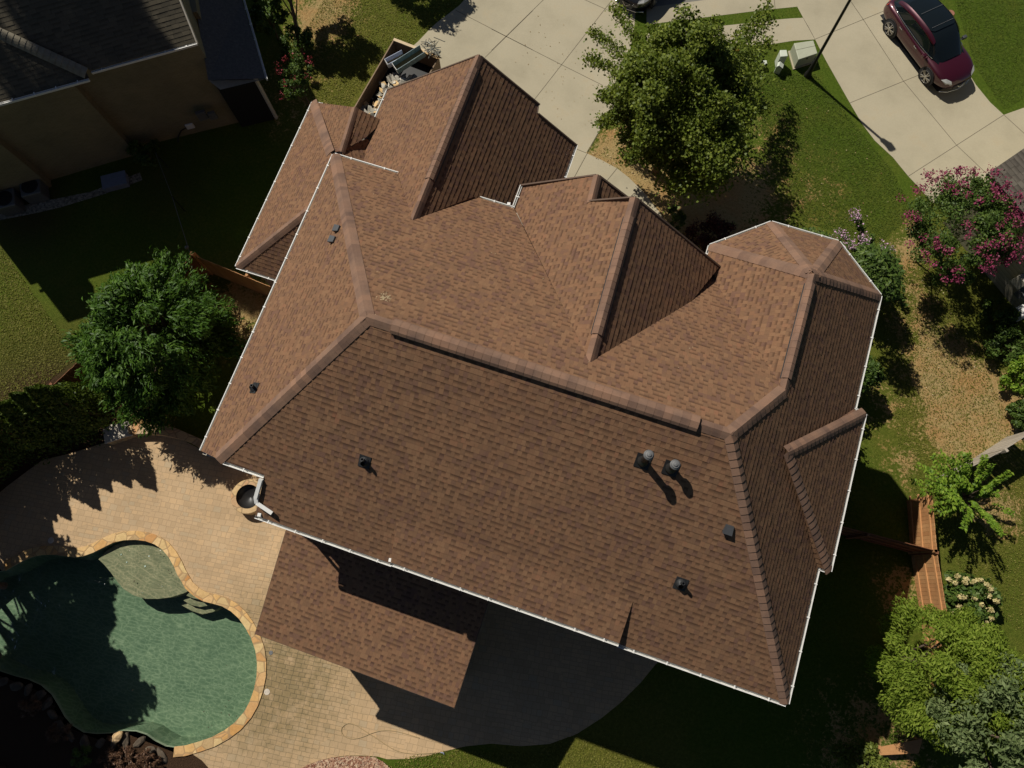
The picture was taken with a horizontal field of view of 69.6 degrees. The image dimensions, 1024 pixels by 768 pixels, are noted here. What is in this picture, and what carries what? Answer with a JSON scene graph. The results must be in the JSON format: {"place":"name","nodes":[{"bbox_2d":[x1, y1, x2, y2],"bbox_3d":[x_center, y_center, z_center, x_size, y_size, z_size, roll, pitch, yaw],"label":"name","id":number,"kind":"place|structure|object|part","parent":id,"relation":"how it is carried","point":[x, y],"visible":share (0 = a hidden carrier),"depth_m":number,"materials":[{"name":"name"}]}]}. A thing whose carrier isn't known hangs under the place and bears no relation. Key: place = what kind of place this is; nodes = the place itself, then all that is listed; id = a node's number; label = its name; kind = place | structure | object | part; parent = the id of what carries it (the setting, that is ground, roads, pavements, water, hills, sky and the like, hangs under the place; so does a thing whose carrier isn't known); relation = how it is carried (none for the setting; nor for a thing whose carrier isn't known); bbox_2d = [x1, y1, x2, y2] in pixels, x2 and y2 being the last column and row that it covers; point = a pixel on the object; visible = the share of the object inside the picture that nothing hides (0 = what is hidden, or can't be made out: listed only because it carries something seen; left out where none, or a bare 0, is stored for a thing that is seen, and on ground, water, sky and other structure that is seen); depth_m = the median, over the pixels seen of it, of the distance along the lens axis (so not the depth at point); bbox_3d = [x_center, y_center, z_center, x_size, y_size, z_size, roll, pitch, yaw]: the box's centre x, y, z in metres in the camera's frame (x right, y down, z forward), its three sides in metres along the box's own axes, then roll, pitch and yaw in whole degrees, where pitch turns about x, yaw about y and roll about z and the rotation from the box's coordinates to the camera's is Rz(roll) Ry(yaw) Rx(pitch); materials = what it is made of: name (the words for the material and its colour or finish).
{"place":"outdoors","nodes":[
{"label":"outdoors","id":0,"kind":"place"},
{"bbox_2d":[0,247,71,399],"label":"dry grass","id":1,"kind":"structure","parent":0,"point":[31,336],"depth_m":30.47,"materials":[{"name":"plant"}]},
{"bbox_2d":[0,569,173,751],"label":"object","id":2,"kind":"structure","parent":0,"point":[36,686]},
{"bbox_2d":[0,0,277,193],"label":"brick house","id":3,"kind":"structure","parent":0,"point":[86,84],"depth_m":29.16,"materials":[{"name":"grey"}]},
{"bbox_2d":[178,123,194,141],"bbox_3d":[-14.435,-11.147,32.495,1.060,0.700,0.258,-27,77,-6],"label":"hose reel","id":4,"kind":"object","parent":3,"relation":"attached to","point":[189,126],"visible":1,"depth_m":32.33,"materials":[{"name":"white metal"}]},
{"bbox_2d":[0,436,657,767],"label":"terrace paving","id":5,"kind":"structure","parent":0,"point":[529,680],"depth_m":27.07,"materials":[{"name":"stone"}]},
{"bbox_2d":[48,537,53,543],"bbox_3d":[-17.741,6.021,28.363,0.240,0.012,0.240,18,76,6],"label":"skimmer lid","id":6,"kind":"object","parent":5,"relation":"in","point":[50,540],"visible":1,"depth_m":28.36,"materials":[{"name":"grey plastic"}]},
{"bbox_2d":[129,424,230,468],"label":"retaining wall","id":7,"kind":"structure","parent":5,"relation":"on","point":[175,433],"depth_m":28.97,"materials":[{"name":"stone"}]},
{"bbox_2d":[231,479,260,514],"bbox_3d":[-10.089,4.366,28.431,1.320,0.520,1.320,18,76,6],"label":"fire bowl","id":8,"kind":"object","parent":5,"relation":"on","point":[242,496],"visible":0.67,"depth_m":28.31,"materials":[{"name":"stone"}]},
{"bbox_2d":[264,689,269,694],"bbox_3d":[-8.923,11.214,26.848,0.220,0.015,0.220,18,76,6],"label":"skimmer lid","id":9,"kind":"object","parent":5,"relation":"on","point":[266,691],"visible":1,"depth_m":26.84,"materials":[{"name":"white plastic"}]},
{"bbox_2d":[341,723,443,753],"bbox_3d":[-4.260,12.734,26.354,3.815,0.063,0.643,13,76,4],"label":"garden hose","id":10,"kind":"object","parent":5,"relation":"on","point":[382,742],"visible":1,"depth_m":26.39,"materials":[{"name":"beige rubber"}]},
{"bbox_2d":[301,0,461,104],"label":"dry grass","id":11,"kind":"structure","parent":0,"point":[347,30],"depth_m":34.01,"materials":[{"name":"plant"}]},
{"bbox_2d":[0,0,1023,767],"bbox_3d":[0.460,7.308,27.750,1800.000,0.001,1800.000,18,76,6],"label":"ground","id":12,"kind":"structure","parent":0,"point":[64,260],"depth_m":30.11,"materials":[{"name":"plant"}]},
{"bbox_2d":[0,677,8,685],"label":"boulder","id":13,"kind":"object","parent":12,"relation":"on","point":[3,681],"visible":1,"depth_m":27.04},
{"bbox_2d":[9,682,22,690],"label":"boulder","id":14,"kind":"object","parent":12,"relation":"on","point":[15,686],"visible":1,"depth_m":26.98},
{"bbox_2d":[0,420,35,468],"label":"arborvitae","id":15,"kind":"object","parent":12,"relation":"on","point":[2,449],"visible":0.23,"depth_m":28.30,"materials":[{"name":"green plant"}]},
{"bbox_2d":[24,683,32,695],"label":"boulder","id":16,"kind":"object","parent":12,"relation":"on","point":[28,689],"visible":1,"depth_m":26.94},
{"bbox_2d":[18,694,42,717],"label":"bed plant","id":17,"kind":"object","parent":12,"relation":"on","point":[26,708],"visible":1,"depth_m":26.53,"materials":[{"name":"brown plant"}]},
{"bbox_2d":[20,179,49,203],"bbox_3d":[-20.612,-8.374,31.826,0.850,0.740,0.850,-15,76,-3],"label":"air conditioner","id":18,"kind":"object","parent":12,"relation":"on","point":[34,191],"visible":1,"depth_m":31.52,"materials":[{"name":"black metal"}]},
{"bbox_2d":[0,414,70,464],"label":"arborvitae","id":19,"kind":"object","parent":12,"relation":"on","point":[7,441],"visible":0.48,"depth_m":27.42,"materials":[{"name":"green plant"}]},
{"bbox_2d":[31,690,46,700],"bbox_3d":[-17.294,11.396,26.947,0.332,0.197,0.546,43,80,11],"label":"boulder","id":20,"kind":"object","parent":12,"relation":"on","point":[40,694],"visible":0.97,"depth_m":26.90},
{"bbox_2d":[0,399,91,455],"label":"arborvitae","id":21,"kind":"object","parent":12,"relation":"on","point":[9,408],"visible":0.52,"depth_m":27.13,"materials":[{"name":"green plant"}]},
{"bbox_2d":[41,697,52,710],"bbox_3d":[-16.932,11.665,26.864,0.299,0.211,0.531,37,79,10],"label":"boulder","id":22,"kind":"object","parent":12,"relation":"on","point":[48,702],"visible":1,"depth_m":26.82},
{"bbox_2d":[47,709,57,718],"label":"boulder","id":23,"kind":"object","parent":12,"relation":"on","point":[52,714],"visible":1,"depth_m":26.71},
{"bbox_2d":[8,390,107,448],"bbox_3d":[-17.279,0.901,27.490,2.512,4.339,2.445,18,76,6],"label":"arborvitae","id":24,"kind":"object","parent":12,"relation":"on","point":[22,400],"visible":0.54,"depth_m":27.04,"materials":[{"name":"green plant"}]},
{"bbox_2d":[45,722,72,743],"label":"bed plant","id":25,"kind":"object","parent":12,"relation":"on","point":[50,735],"visible":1,"depth_m":26.31,"materials":[{"name":"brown plant"}]},
{"bbox_2d":[0,172,141,219],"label":"gravel strip","id":26,"kind":"object","parent":12,"relation":"on","point":[52,204],"visible":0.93,"depth_m":32.08,"materials":[{"name":"gravel"}]},
{"bbox_2d":[0,188,24,216],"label":"air conditioner","id":27,"kind":"object","parent":26,"relation":"on","point":[11,201],"visible":0.94,"depth_m":31.46,"materials":[{"name":"black metal"}]},
{"bbox_2d":[67,730,74,742],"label":"boulder","id":28,"kind":"object","parent":12,"relation":"on","point":[70,735],"visible":0.98,"depth_m":26.52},
{"bbox_2d":[23,380,120,447],"bbox_3d":[-16.477,0.691,27.341,2.495,4.735,2.475,18,76,6],"label":"arborvitae","id":29,"kind":"object","parent":12,"relation":"on","point":[41,395],"visible":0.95,"depth_m":27.11,"materials":[{"name":"green plant"}]},
{"bbox_2d":[70,744,92,767],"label":"bed plant","id":30,"kind":"object","parent":12,"relation":"on","point":[77,754],"visible":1,"depth_m":26.05,"materials":[{"name":"green plant"}]},
{"bbox_2d":[80,734,90,745],"bbox_3d":[-15.351,12.902,26.518,0.301,0.287,0.603,-29,77,-6],"label":"boulder","id":31,"kind":"object","parent":12,"relation":"on","point":[84,740],"visible":0.81,"depth_m":26.45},
{"bbox_2d":[95,738,105,748],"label":"boulder","id":32,"kind":"object","parent":12,"relation":"on","point":[100,742],"visible":1,"depth_m":26.45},
{"bbox_2d":[0,257,210,468],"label":"wooden fence","id":33,"kind":"object","parent":12,"relation":"on","point":[69,375],"visible":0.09,"depth_m":28.92,"materials":[{"name":"wood"}]},
{"bbox_2d":[95,745,123,767],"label":"bed plant","id":34,"kind":"object","parent":12,"relation":"on","point":[110,756],"visible":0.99,"depth_m":26.00,"materials":[{"name":"brown plant"}]},
{"bbox_2d":[110,740,116,749],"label":"boulder","id":35,"kind":"object","parent":12,"relation":"on","point":[114,745],"visible":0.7,"depth_m":26.43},
{"bbox_2d":[100,170,129,191],"bbox_3d":[-17.262,-8.811,32.110,1.060,0.345,0.660,-15,76,-3],"label":"storage box","id":36,"kind":"object","parent":12,"relation":"on","point":[114,181],"visible":1,"depth_m":31.96,"materials":[{"name":"blue plastic"}]},
{"bbox_2d":[112,731,122,742],"bbox_3d":[-14.120,12.632,26.382,0.338,0.268,0.391,8,76,3],"label":"boulder","id":37,"kind":"object","parent":12,"relation":"on","point":[116,737],"visible":1,"depth_m":26.31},
{"bbox_2d":[103,421,137,444],"bbox_3d":[-15.455,1.902,29.189,1.197,0.480,0.683,-17,76,-3],"label":"rock","id":38,"kind":"object","parent":12,"relation":"on","point":[116,434],"visible":0.77,"depth_m":28.95,"materials":[{"name":"stone"}]},
{"bbox_2d":[121,732,129,747],"bbox_3d":[-13.891,12.804,26.518,0.283,0.230,0.545,1,75,1],"label":"boulder","id":39,"kind":"object","parent":12,"relation":"on","point":[125,740],"visible":0.99,"depth_m":26.45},
{"bbox_2d":[115,746,137,767],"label":"bed plant","id":40,"kind":"object","parent":12,"relation":"on","point":[128,760],"visible":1,"depth_m":26.06,"materials":[{"name":"brown plant"}]},
{"bbox_2d":[0,531,266,756],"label":"swimming pool","id":41,"kind":"structure","parent":12,"relation":"in","point":[95,638],"depth_m":28.30,"materials":[{"name":"liquid"}]},
{"bbox_2d":[133,736,145,747],"bbox_3d":[-13.396,12.863,26.505,0.508,0.188,0.244,-41,78,-9],"label":"boulder","id":42,"kind":"object","parent":12,"relation":"on","point":[139,741],"visible":1,"depth_m":26.43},
{"bbox_2d":[126,139,159,166],"bbox_3d":[-16.034,-10.119,31.997,1.708,1.215,1.417,18,76,6],"label":"shrub","id":43,"kind":"object","parent":12,"relation":"on","point":[136,146],"depth_m":31.79,"materials":[{"name":"green plant"}]},
{"bbox_2d":[135,748,162,767],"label":"bed plant","id":44,"kind":"object","parent":12,"relation":"on","point":[139,757],"visible":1,"depth_m":26.00,"materials":[{"name":"brown plant"}]},
{"bbox_2d":[145,746,156,752],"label":"boulder","id":45,"kind":"object","parent":12,"relation":"on","point":[153,748],"visible":0.8,"depth_m":26.39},
{"bbox_2d":[57,244,246,439],"bbox_3d":[-13.616,-1.976,27.477,6.378,5.736,6.855,-40,78,-9],"label":"evergreen tree","id":46,"kind":"object","parent":12,"relation":"on","point":[121,315],"visible":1,"depth_m":26.12,"materials":[{"name":"green plant"}]},
{"bbox_2d":[157,747,167,763],"bbox_3d":[-12.513,13.290,26.375,0.241,0.180,0.669,-40,78,-9],"label":"boulder","id":47,"kind":"object","parent":12,"relation":"on","point":[162,754],"visible":1,"depth_m":26.32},
{"bbox_2d":[155,152,189,252],"bbox_3d":[-14.104,-7.385,31.142,0.176,1.390,5.184,-23,76,-5],"label":"metal fence","id":48,"kind":"object","parent":12,"relation":"on","point":[187,247],"visible":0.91,"depth_m":30.83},
{"bbox_2d":[189,251,212,274],"bbox_3d":[-12.686,-4.934,30.178,0.160,1.960,0.160,18,76,6],"label":"corner post","id":49,"kind":"object","parent":12,"relation":"on","point":[199,262],"visible":0.74,"depth_m":29.80,"materials":[{"name":"brown wood"}]},
{"bbox_2d":[195,255,271,295],"bbox_3d":[-11.025,-4.288,30.032,3.673,1.860,0.124,22,77,7],"label":"wooden fence","id":50,"kind":"object","parent":12,"relation":"on","point":[247,281],"visible":0.87,"depth_m":29.90,"materials":[{"name":"brown wood"}]},
{"bbox_2d":[247,0,289,39],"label":"shade shrub","id":51,"kind":"object","parent":12,"relation":"on","point":[260,16],"visible":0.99,"depth_m":32.28,"materials":[{"name":"green plant"}]},
{"bbox_2d":[282,0,304,61],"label":"garden tree","id":52,"kind":"object","parent":12,"relation":"on","point":[293,15],"visible":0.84,"depth_m":32.36,"materials":[{"name":"brown plant"}]},
{"bbox_2d":[274,53,313,106],"bbox_3d":[-8.879,-12.324,31.143,1.639,3.741,2.279,18,76,6],"label":"crape myrtle","id":53,"kind":"object","parent":12,"relation":"on","point":[294,68],"visible":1,"depth_m":30.14,"materials":[{"name":"green plant"}]},
{"bbox_2d":[276,24,314,64],"bbox_3d":[-9.587,-15.061,33.008,1.688,1.559,1.860,-5,75,0],"label":"shade shrub","id":54,"kind":"object","parent":12,"relation":"on","point":[305,36],"visible":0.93,"depth_m":32.67,"materials":[{"name":"green plant"}]},
{"bbox_2d":[303,756,389,767],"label":"gravel bed","id":55,"kind":"object","parent":12,"relation":"on","point":[348,764],"visible":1,"depth_m":26.20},
{"bbox_2d":[354,38,440,114],"bbox_3d":[-5.095,-12.608,32.386,2.640,1.355,4.490,24,77,7],"label":"dump trailer","id":56,"kind":"object","parent":12,"relation":"on","point":[424,66],"visible":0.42,"depth_m":32.57,"materials":[{"name":"black metal"}]},
{"bbox_2d":[360,73,416,139],"bbox_3d":[-5.429,-11.968,31.827,2.212,0.825,3.893,31,78,9],"label":"debris","id":57,"kind":"object","parent":56,"relation":"in","point":[394,79],"visible":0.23,"depth_m":32.00,"materials":[{"name":"stone"}]},
{"bbox_2d":[384,50,402,67],"bbox_3d":[-5.050,-14.056,31.894,0.869,0.307,0.315,-29,77,-6],"label":"cardboard box","id":58,"kind":"object","parent":56,"relation":"on","point":[389,60],"visible":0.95,"depth_m":31.93,"materials":[{"name":"cardboard"}]},
{"bbox_2d":[392,45,425,73],"bbox_3d":[-4.433,-13.952,31.702,1.454,0.436,0.435,-32,77,-7],"label":"cardboard box","id":59,"kind":"object","parent":56,"relation":"on","point":[408,59],"visible":1,"depth_m":31.74,"materials":[{"name":"cardboard"}]},
{"bbox_2d":[422,50,440,58],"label":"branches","id":60,"kind":"object","parent":56,"relation":"on","point":[434,56],"visible":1,"depth_m":31.93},
{"bbox_2d":[421,37,444,57],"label":"cut branches","id":61,"kind":"object","parent":56,"relation":"on","point":[433,47],"visible":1,"depth_m":31.91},
{"bbox_2d":[390,734,672,767],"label":"lawn","id":62,"kind":"structure","parent":12,"relation":"on","point":[536,762],"depth_m":26.15,"materials":[{"name":"plant"}]},
{"bbox_2d":[199,54,881,707],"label":"brown house","id":63,"kind":"structure","parent":12,"relation":"on","point":[545,388],"depth_m":18.53,"materials":[{"name":"brown"}]},
{"bbox_2d":[575,153,661,221],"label":"front walk","id":64,"kind":"structure","parent":12,"relation":"on","point":[617,178],"depth_m":31.99,"materials":[{"name":"concrete"}]},
{"bbox_2d":[593,130,660,198],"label":"leaf litter","id":65,"kind":"object","parent":12,"relation":"on","point":[616,157],"visible":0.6,"depth_m":32.19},
{"bbox_2d":[666,204,686,230],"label":"shrub","id":66,"kind":"object","parent":12,"relation":"on","point":[680,216],"visible":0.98,"depth_m":30.92,"materials":[{"name":"green plant"}]},
{"bbox_2d":[578,0,782,214],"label":"maple tree","id":67,"kind":"object","parent":12,"relation":"on","point":[654,110],"visible":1,"depth_m":26.30,"materials":[{"name":"green plant"}]},
{"bbox_2d":[683,210,736,252],"bbox_3d":[8.231,-6.143,30.283,2.360,1.718,2.035,18,76,6],"label":"burgundy shrub","id":68,"kind":"object","parent":12,"relation":"on","point":[714,223],"visible":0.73,"depth_m":30.05,"materials":[{"name":"red plant"}]},
{"bbox_2d":[647,0,796,23],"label":"sidewalk","id":69,"kind":"structure","parent":12,"relation":"on","point":[666,13],"depth_m":34.10,"materials":[{"name":"concrete"}]},
{"bbox_2d":[774,62,783,74],"bbox_3d":[11.914,-14.099,32.908,0.280,0.560,0.230,18,76,6],"label":"utility pedestal","id":70,"kind":"object","parent":12,"relation":"on","point":[779,67],"visible":1,"depth_m":32.79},
{"bbox_2d":[775,50,787,66],"bbox_3d":[12.001,-14.519,32.909,0.324,0.730,0.348,-4,75,0],"label":"utility pedestal","id":71,"kind":"object","parent":12,"relation":"on","point":[782,55],"visible":0.86,"depth_m":32.65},
{"bbox_2d":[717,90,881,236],"bbox_3d":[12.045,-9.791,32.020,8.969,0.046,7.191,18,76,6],"label":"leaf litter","id":72,"kind":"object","parent":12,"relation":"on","point":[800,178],"visible":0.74,"depth_m":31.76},
{"bbox_2d":[788,41,816,69],"bbox_3d":[13.074,-14.762,33.040,1.029,0.605,0.985,-9,75,-1],"label":"transformer box","id":73,"kind":"object","parent":12,"relation":"on","point":[801,54],"visible":0.98,"depth_m":32.83,"materials":[{"name":"green paint"}]},
{"bbox_2d":[804,0,850,78],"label":"street lamp","id":74,"kind":"object","parent":12,"relation":"on","point":[808,74],"visible":1,"depth_m":31.13,"materials":[{"name":"black metal"}]},
{"bbox_2d":[802,207,908,307],"bbox_3d":[13.629,-4.953,28.203,3.394,4.970,4.425,-19,76,-4],"label":"crape myrtle","id":75,"kind":"object","parent":12,"relation":"on","point":[880,266],"visible":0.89,"depth_m":26.39,"materials":[{"name":"green plant"}]},
{"bbox_2d":[829,739,895,767],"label":"leafy vine","id":76,"kind":"object","parent":12,"relation":"on","point":[869,751],"visible":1,"depth_m":24.67,"materials":[{"name":"green plant"}]},
{"bbox_2d":[813,724,868,767],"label":"trailing shoots","id":77,"kind":"object","parent":76,"relation":"attached to","point":[851,747],"visible":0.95,"depth_m":25.02,"materials":[{"name":"green plant"}]},
{"bbox_2d":[861,355,885,391],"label":"eave shrub","id":78,"kind":"object","parent":12,"relation":"on","point":[873,373],"visible":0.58,"depth_m":27.53,"materials":[{"name":"green plant"}]},
{"bbox_2d":[840,526,938,555],"bbox_3d":[13.273,5.721,26.994,3.659,1.860,0.124,14,76,5],"label":"wooden fence","id":79,"kind":"object","parent":12,"relation":"on","point":[848,533],"visible":0.87,"depth_m":26.83,"materials":[{"name":"wood"}]},
{"bbox_2d":[874,736,921,754],"bbox_3d":[13.537,12.774,25.861,1.688,0.450,0.482,-10,75,-2],"label":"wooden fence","id":80,"kind":"object","parent":12,"relation":"on","point":[910,747],"visible":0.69,"depth_m":25.66,"materials":[{"name":"brown wood"}]},
{"bbox_2d":[907,492,936,553],"bbox_3d":[15.019,5.124,27.122,0.124,1.860,2.141,3,75,2],"label":"wooden fence","id":81,"kind":"object","parent":12,"relation":"on","point":[919,528],"visible":0.94,"depth_m":27.06,"materials":[{"name":"brown wood"}]},
{"bbox_2d":[908,549,964,752],"bbox_3d":[15.014,9.266,26.031,0.124,1.860,6.622,-1,75,1],"label":"wooden fence","id":82,"kind":"object","parent":12,"relation":"on","point":[934,593],"visible":0.37,"depth_m":26.52,"materials":[{"name":"brown wood"}]},
{"bbox_2d":[864,591,1009,754],"bbox_3d":[13.501,9.268,24.035,3.849,5.802,4.681,18,76,6],"label":"soft conifer","id":83,"kind":"object","parent":12,"relation":"on","point":[895,668],"visible":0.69,"depth_m":22.85,"materials":[{"name":"green plant"}]},
{"bbox_2d":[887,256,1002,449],"bbox_3d":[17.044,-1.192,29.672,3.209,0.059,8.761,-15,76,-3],"label":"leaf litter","id":84,"kind":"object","parent":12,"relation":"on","point":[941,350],"visible":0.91,"depth_m":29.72,"materials":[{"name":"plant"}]},
{"bbox_2d":[895,162,1023,289],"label":"crape myrtle","id":85,"kind":"object","parent":12,"relation":"on","point":[996,227],"visible":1,"depth_m":26.93,"materials":[{"name":"green plant"}]},
{"bbox_2d":[911,448,1014,537],"bbox_3d":[16.277,4.058,26.881,3.141,2.850,3.592,-23,76,-5],"label":"young crape myrtle","id":86,"kind":"object","parent":12,"relation":"on","point":[958,490],"visible":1,"depth_m":26.25,"materials":[{"name":"green plant"}]},
{"bbox_2d":[911,615,1023,760],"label":"soft conifer","id":87,"kind":"object","parent":12,"relation":"on","point":[999,721],"visible":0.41,"depth_m":21.66,"materials":[{"name":"green plant"}]},
{"bbox_2d":[942,570,1005,627],"bbox_3d":[16.328,7.834,26.454,2.454,1.742,2.152,18,76,6],"label":"hydrangea","id":88,"kind":"object","parent":12,"relation":"on","point":[964,589],"visible":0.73,"depth_m":26.01,"materials":[{"name":"green plant"}]},
{"bbox_2d":[925,651,1023,767],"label":"corner tree","id":89,"kind":"object","parent":12,"relation":"on","point":[1007,694],"visible":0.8,"depth_m":21.09,"materials":[{"name":"green plant"}]},
{"bbox_2d":[940,432,1023,475],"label":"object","id":90,"kind":"object","parent":12,"relation":"on","point":[1002,445],"visible":0.68,"depth_m":27.69,"materials":[{"name":"concrete"}]},
{"bbox_2d":[977,297,1021,337],"bbox_3d":[19.427,-2.624,29.412,1.440,1.257,1.634,29,78,8],"label":"foundation shrub","id":91,"kind":"object","parent":12,"relation":"on","point":[1012,314],"visible":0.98,"depth_m":29.25,"materials":[{"name":"green plant"}]},
{"bbox_2d":[982,324,1023,367],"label":"foundation shrub","id":92,"kind":"object","parent":12,"relation":"on","point":[994,348],"visible":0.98,"depth_m":28.88,"materials":[{"name":"green plant"}]},
{"bbox_2d":[998,354,1023,396],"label":"foundation shrub","id":93,"kind":"object","parent":12,"relation":"on","point":[1006,380],"visible":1,"depth_m":28.57,"materials":[{"name":"green plant"}]},
{"bbox_2d":[1004,399,1023,429],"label":"foundation shrub","id":94,"kind":"object","parent":12,"relation":"on","point":[1015,411],"visible":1,"depth_m":28.45,"materials":[{"name":"green plant"}]},
{"bbox_2d":[1015,304,1023,321],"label":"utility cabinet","id":95,"kind":"object","parent":12,"relation":"on","point":[1021,306],"visible":0.42,"depth_m":29.32,"materials":[{"name":"white metal"}]},
{"bbox_2d":[414,0,635,177],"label":"driveway","id":96,"kind":"structure","parent":0,"point":[500,36],"depth_m":33.73,"materials":[{"name":"concrete"}]},
{"bbox_2d":[647,0,700,7],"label":"road","id":97,"kind":"structure","parent":0,"point":[663,2],"depth_m":34.22,"materials":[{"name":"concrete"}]},
{"bbox_2d":[615,0,657,12],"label":"parked car","id":98,"kind":"object","parent":97,"relation":"on","point":[642,5],"visible":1,"depth_m":33.56,"materials":[{"name":"black paint"}]},
{"bbox_2d":[647,18,814,48],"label":"sidewalk","id":99,"kind":"structure","parent":0,"point":[791,29],"depth_m":33.73,"materials":[{"name":"concrete"}]},
{"bbox_2d":[758,73,909,243],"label":"lawn grass","id":100,"kind":"structure","parent":0,"point":[836,144],"depth_m":31.97,"materials":[{"name":"plant"}]},
{"bbox_2d":[794,0,1023,202],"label":"neighbour driveway","id":101,"kind":"structure","parent":0,"point":[913,125],"depth_m":32.62,"materials":[{"name":"concrete"}]},
{"bbox_2d":[880,0,973,92],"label":"parked car","id":102,"kind":"object","parent":101,"relation":"on","point":[925,34],"visible":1,"depth_m":32.06,"materials":[{"name":"red paint"}]},
{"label":"windows","id":103,"kind":"part","parent":102,"relation":"part of","materials":[{"name":"black glass"}]},
{"bbox_2d":[882,243,1023,634],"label":"dry grass","id":104,"kind":"structure","parent":0,"point":[971,395],"depth_m":29.00,"materials":[{"name":"plant"}]},
{"bbox_2d":[943,149,1023,307],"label":"roof","id":105,"kind":"structure","parent":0,"point":[1008,281],"depth_m":28.91,"materials":[{"name":"grey stone"}]},
{"bbox_2d":[955,0,1023,108],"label":"lawn grass","id":106,"kind":"structure","parent":0,"point":[1003,38],"depth_m":33.33,"materials":[{"name":"plant"}]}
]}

